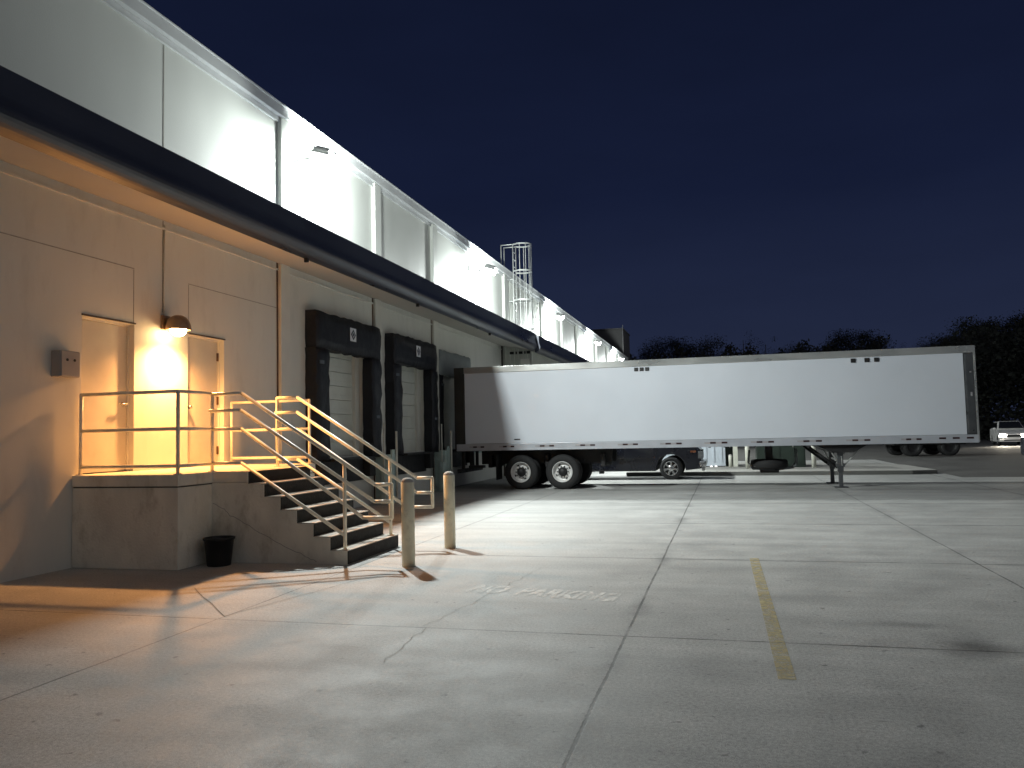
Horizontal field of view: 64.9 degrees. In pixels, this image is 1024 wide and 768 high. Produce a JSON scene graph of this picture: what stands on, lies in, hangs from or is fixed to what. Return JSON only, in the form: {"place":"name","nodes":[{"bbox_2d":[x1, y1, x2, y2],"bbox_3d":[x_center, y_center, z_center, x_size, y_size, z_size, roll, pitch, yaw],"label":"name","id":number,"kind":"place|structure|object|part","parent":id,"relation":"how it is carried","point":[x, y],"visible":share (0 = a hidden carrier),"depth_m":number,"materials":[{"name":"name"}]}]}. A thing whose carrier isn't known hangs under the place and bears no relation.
{"place":"outdoors","nodes":[
{"label":"outdoors","id":0,"kind":"place"},
{"bbox_2d":[83,425,1023,476],"bbox_3d":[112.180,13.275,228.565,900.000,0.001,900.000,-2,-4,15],"label":"ground","id":1,"kind":"structure","parent":0,"point":[983,457],"depth_m":39.07,"materials":[{"name":"concrete"}]},
{"bbox_2d":[0,0,627,582],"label":"warehouse","id":2,"kind":"structure","parent":1,"relation":"on","point":[346,292],"depth_m":13.00,"materials":[{"name":"paint"}]},
{"bbox_2d":[51,350,79,377],"bbox_3d":[-5.786,-0.257,10.453,0.167,0.340,0.320,-2,-4,15],"label":"wall box","id":3,"kind":"object","parent":2,"relation":"attached to","point":[65,364],"visible":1,"depth_m":10.35,"materials":[{"name":"plastic"}]},
{"bbox_2d":[81,313,135,472],"bbox_3d":[-5.709,0.161,11.290,0.177,2.165,1.020,-2,-4,15],"label":"door","id":4,"kind":"structure","parent":2,"relation":"in","point":[105,344],"depth_m":11.35,"materials":[{"name":"paint"}]},
{"bbox_2d":[161,225,190,336],"bbox_3d":[-5.177,-1.603,12.439,0.436,1.757,0.370,-2,-4,15],"label":"wall sconce","id":5,"kind":"object","parent":2,"relation":"attached to","point":[177,325],"depth_m":12.32,"materials":[{"name":"brown metal"}]},
{"bbox_2d":[188,333,224,463],"bbox_3d":[-5.146,0.280,13.418,0.177,2.165,0.990,-2,-4,15],"label":"door","id":6,"kind":"structure","parent":2,"relation":"in","point":[203,353],"depth_m":13.47,"materials":[{"name":"paint"}]},
{"bbox_2d":[290,145,337,174],"bbox_3d":[-4.029,-4.502,16.182,0.979,0.480,0.440,-2,-4,15],"label":"floodlight","id":7,"kind":"object","parent":2,"relation":"attached to","point":[325,156],"visible":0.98,"depth_m":16.00,"materials":[{"name":"white metal"}]},
{"bbox_2d":[329,353,359,456],"bbox_3d":[-4.040,0.355,18.151,0.160,2.550,2.420,-2,-4,15],"label":"loading door","id":8,"kind":"structure","parent":2,"relation":"in","point":[343,370],"depth_m":18.72,"materials":[{"name":"paint"}]},
{"bbox_2d":[402,366,420,450],"bbox_3d":[-3.017,0.572,22.022,0.160,2.550,2.400,-2,-4,15],"label":"loading door","id":9,"kind":"structure","parent":2,"relation":"in","point":[411,421],"depth_m":22.70,"materials":[{"name":"paint"}]},
{"bbox_2d":[443,376,454,448],"bbox_3d":[-1.996,0.549,25.669,0.086,3.000,2.400,-2,-4,15],"label":"loading door","id":10,"kind":"structure","parent":2,"relation":"in","point":[449,410],"depth_m":25.48,"materials":[{"name":"paint"}]},
{"bbox_2d":[468,264,497,279],"bbox_3d":[-1.004,-3.862,27.621,0.979,0.480,0.440,-2,-4,15],"label":"floodlight","id":11,"kind":"object","parent":2,"relation":"attached to","point":[490,269],"visible":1,"depth_m":27.47,"materials":[{"name":"white metal"}]},
{"bbox_2d":[500,242,532,330],"bbox_3d":[0.225,-3.695,33.036,1.245,4.080,0.754,-2,-4,15],"label":"caged ladder","id":12,"kind":"object","parent":2,"relation":"attached to","point":[530,279],"visible":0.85,"depth_m":32.93,"materials":[{"name":"grey metal"}]},
{"bbox_2d":[544,312,563,322],"bbox_3d":[2.034,-3.220,39.109,0.979,0.480,0.440,-2,-4,15],"label":"floodlight","id":13,"kind":"object","parent":2,"relation":"attached to","point":[559,316],"visible":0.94,"depth_m":38.88,"materials":[{"name":"white metal"}]},
{"bbox_2d":[585,340,600,346],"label":"floodlight","id":14,"kind":"object","parent":2,"relation":"attached to","point":[597,342],"visible":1,"depth_m":50.57,"materials":[{"name":"white metal"}]},
{"bbox_2d":[0,460,1023,767],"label":"concrete apron","id":15,"kind":"object","parent":1,"relation":"on","point":[896,604],"visible":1,"depth_m":6.30,"materials":[{"name":"grey concrete"}]},
{"bbox_2d":[202,535,234,566],"bbox_3d":[-3.810,2.175,10.478,0.404,0.362,0.404,-2,-4,15],"label":"bucket","id":16,"kind":"object","parent":15,"relation":"on","point":[218,551],"visible":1,"depth_m":10.34,"materials":[{"name":"black plastic"}]},
{"bbox_2d":[71,463,398,569],"bbox_3d":[-3.573,1.830,11.785,3.614,1.200,3.532,-2,-4,15],"label":"concrete stair","id":17,"kind":"object","parent":15,"relation":"on","point":[163,519],"visible":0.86,"depth_m":10.51,"materials":[{"name":"paint"}]},
{"bbox_2d":[76,389,211,475],"bbox_3d":[-4.904,0.653,10.772,1.599,1.084,0.735,-2,-4,15],"label":"guard railing","id":18,"kind":"object","parent":17,"relation":"on","point":[177,465],"visible":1,"depth_m":10.47,"materials":[{"name":"metal"}]},
{"bbox_2d":[230,399,310,463],"bbox_3d":[-4.123,0.818,13.724,1.599,1.084,0.109,-2,-4,15],"label":"guard railing","id":19,"kind":"object","parent":17,"relation":"on","point":[308,428],"visible":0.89,"depth_m":13.73,"materials":[{"name":"metal"}]},
{"bbox_2d":[208,391,393,549],"bbox_3d":[-2.823,1.110,10.593,2.698,2.091,0.138,-2,-4,15],"label":"stair railing","id":20,"kind":"object","parent":17,"relation":"on","point":[212,411],"visible":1,"depth_m":10.56,"materials":[{"name":"metal"}]},
{"bbox_2d":[274,396,433,534],"bbox_3d":[-2.395,1.187,11.999,2.588,2.091,0.138,-2,-4,15],"label":"stair railing","id":21,"kind":"object","parent":17,"relation":"on","point":[277,412],"visible":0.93,"depth_m":11.98,"materials":[{"name":"metal"}]},
{"bbox_2d":[401,477,414,566],"bbox_3d":[-1.302,1.724,10.089,0.166,1.101,0.166,-2,-4,15],"label":"bollard","id":22,"kind":"object","parent":15,"relation":"on","point":[408,521],"visible":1,"depth_m":10.02,"materials":[{"name":"paint"}]},
{"bbox_2d":[443,471,455,548],"bbox_3d":[-0.903,1.812,11.636,0.162,1.100,0.162,-2,-4,15],"label":"bollard","id":23,"kind":"object","parent":15,"relation":"on","point":[449,510],"visible":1,"depth_m":11.57,"materials":[{"name":"metal"}]},
{"bbox_2d":[465,585,617,600],"bbox_3d":[0.317,2.118,8.181,1.580,0.001,0.412,-3,-4,25],"label":"painted lettering","id":24,"kind":"object","parent":15,"relation":"on","point":[553,592],"visible":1,"depth_m":8.15,"materials":[{"name":"white paint"}]},
{"bbox_2d":[592,447,706,479],"bbox_3d":[3.705,2.342,27.866,5.860,1.839,2.005,-2,-4,15],"label":"pickup truck","id":25,"kind":"object","parent":15,"relation":"on","point":[676,463],"visible":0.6,"depth_m":26.59,"materials":[{"name":"black paint"}]},
{"bbox_2d":[454,345,979,488],"bbox_3d":[5.377,1.139,23.370,13.982,3.612,2.526,-2,-4,15],"label":"semi trailer","id":26,"kind":"object","parent":15,"relation":"on","point":[563,426],"visible":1,"depth_m":22.15,"materials":[{"name":"metal"}]},
{"bbox_2d":[750,558,796,679],"bbox_3d":[2.398,2.037,7.622,0.113,0.001,5.041,-2,-4,14],"label":"parking line","id":27,"kind":"object","parent":15,"relation":"on","point":[762,602],"visible":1,"depth_m":6.78,"materials":[{"name":"yellow paint"}]},
{"bbox_2d":[626,462,937,475],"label":"kerbed island","id":28,"kind":"structure","parent":15,"relation":"on","point":[821,468],"depth_m":28.22,"materials":[{"name":"concrete"}]},
{"bbox_2d":[663,447,725,466],"bbox_3d":[7.370,2.303,33.427,2.830,2.420,2.250,-2,-4,15],"label":"steel container","id":29,"kind":"object","parent":28,"relation":"on","point":[715,456],"visible":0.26,"depth_m":32.08,"materials":[{"name":"white metal"}]},
{"bbox_2d":[725,447,732,465],"bbox_3d":[8.848,2.538,32.733,0.480,1.560,0.870,-2,-4,15],"label":"utility cabinet","id":30,"kind":"object","parent":28,"relation":"on","point":[728,450],"visible":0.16,"depth_m":32.33,"materials":[{"name":"metal"}]},
{"bbox_3d":[8.742,2.536,32.330,0.340,1.320,0.038,-2,-4,15],"label":"door","id":31,"kind":"part","parent":30,"relation":"part of","materials":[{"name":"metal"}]},
{"bbox_2d":[728,454,732,466],"bbox_3d":[8.503,2.991,31.354,0.140,0.512,0.140,-2,-4,15],"label":"bollard","id":32,"kind":"object","parent":28,"relation":"on","point":[730,460],"visible":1,"depth_m":31.30,"materials":[{"name":"metal"}]},
{"bbox_2d":[733,447,737,466],"bbox_3d":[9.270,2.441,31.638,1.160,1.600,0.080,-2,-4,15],"label":"bollard","id":33,"kind":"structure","parent":28,"relation":"on","point":[735,456],"depth_m":31.70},
{"bbox_2d":[745,446,749,467],"bbox_3d":[8.841,2.614,30.250,0.170,1.113,0.170,-2,-4,15],"label":"bollard","id":34,"kind":"object","parent":28,"relation":"on","point":[747,448],"visible":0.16,"depth_m":30.18,"materials":[{"name":"metal"}]},
{"bbox_2d":[755,446,805,466],"bbox_3d":[10.373,2.412,31.249,1.810,1.560,1.570,-2,-4,15],"label":"utility cabinet","id":35,"kind":"object","parent":28,"relation":"on","point":[784,452],"visible":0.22,"depth_m":30.44,"materials":[{"name":"metal"}]},
{"bbox_3d":[9.755,2.407,30.620,0.795,1.320,0.038,-2,-4,15],"label":"door","id":36,"kind":"part","parent":35,"relation":"part of","materials":[{"name":"metal"}]},
{"bbox_3d":[10.601,2.375,30.398,0.795,1.320,0.038,-2,-4,15],"label":"door","id":37,"kind":"part","parent":35,"relation":"part of","materials":[{"name":"metal"}]},
{"bbox_2d":[811,446,816,467],"bbox_3d":[11.173,2.537,29.845,0.170,1.113,0.170,-2,-4,15],"label":"bollard","id":38,"kind":"object","parent":28,"relation":"on","point":[813,460],"visible":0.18,"depth_m":29.76,"materials":[{"name":"metal"}]},
{"bbox_2d":[638,335,707,359],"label":"tree","id":39,"kind":"object","parent":1,"relation":"on","point":[670,346],"visible":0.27,"depth_m":117.11,"materials":[{"name":"green plant"}]},
{"bbox_2d":[685,333,742,356],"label":"tree","id":40,"kind":"object","parent":1,"relation":"on","point":[709,346],"visible":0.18,"depth_m":118.08,"materials":[{"name":"green plant"}]},
{"bbox_2d":[703,331,767,356],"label":"tree","id":41,"kind":"object","parent":1,"relation":"on","point":[743,346],"visible":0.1,"depth_m":111.35,"materials":[{"name":"green plant"}]},
{"bbox_2d":[758,336,804,353],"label":"tree","id":42,"kind":"object","parent":1,"relation":"on","point":[765,352],"visible":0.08,"depth_m":115.44,"materials":[{"name":"green plant"}]},
{"bbox_2d":[777,341,815,352],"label":"tree","id":43,"kind":"object","parent":1,"relation":"on","point":[794,347],"visible":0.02,"depth_m":116.84,"materials":[{"name":"green plant"}]},
{"bbox_2d":[630,315,1023,440],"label":"woodland undergrowth","id":44,"kind":"object","parent":1,"relation":"on","point":[986,420],"visible":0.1,"depth_m":79.81,"materials":[{"name":"green plant"}]},
{"bbox_2d":[817,328,896,351],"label":"tree","id":45,"kind":"object","parent":1,"relation":"on","point":[848,343],"visible":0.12,"depth_m":109.62,"materials":[{"name":"green plant"}]},
{"bbox_2d":[885,444,959,455],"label":"flatbed trailer","id":46,"kind":"object","parent":1,"relation":"on","point":[916,450],"visible":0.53,"depth_m":41.95,"materials":[{"name":"black rubber"}]},
{"bbox_2d":[912,331,990,384],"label":"tree","id":47,"kind":"object","parent":1,"relation":"on","point":[928,344],"visible":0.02,"depth_m":91.69,"materials":[{"name":"green plant"}]},
{"bbox_2d":[927,315,1023,430],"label":"tree","id":48,"kind":"object","parent":1,"relation":"on","point":[975,327],"visible":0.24,"depth_m":86.89,"materials":[{"name":"green plant"}]},
{"bbox_2d":[978,309,1023,405],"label":"tree","id":49,"kind":"object","parent":1,"relation":"on","point":[1012,323],"visible":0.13,"depth_m":87.70,"materials":[{"name":"green plant"}]},
{"bbox_2d":[990,421,1023,444],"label":"white car","id":50,"kind":"object","parent":1,"relation":"on","point":[1005,431],"visible":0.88,"depth_m":58.38,"materials":[{"name":"paint"}]},
{"bbox_2d":[1020,437,1023,454],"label":"dark car","id":51,"kind":"object","parent":1,"relation":"on","point":[1022,445],"visible":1,"depth_m":33.59,"materials":[{"name":"blue paint"}]},
{"bbox_2d":[143,0,1023,424],"label":"sky","id":52,"kind":"structure","parent":0,"point":[796,171],"materials":[{"name":"blue"}]},
{"bbox_2d":[591,325,629,359],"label":"block","id":53,"kind":"structure","parent":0,"point":[617,339],"depth_m":73.12,"materials":[{"name":"grey concrete"}]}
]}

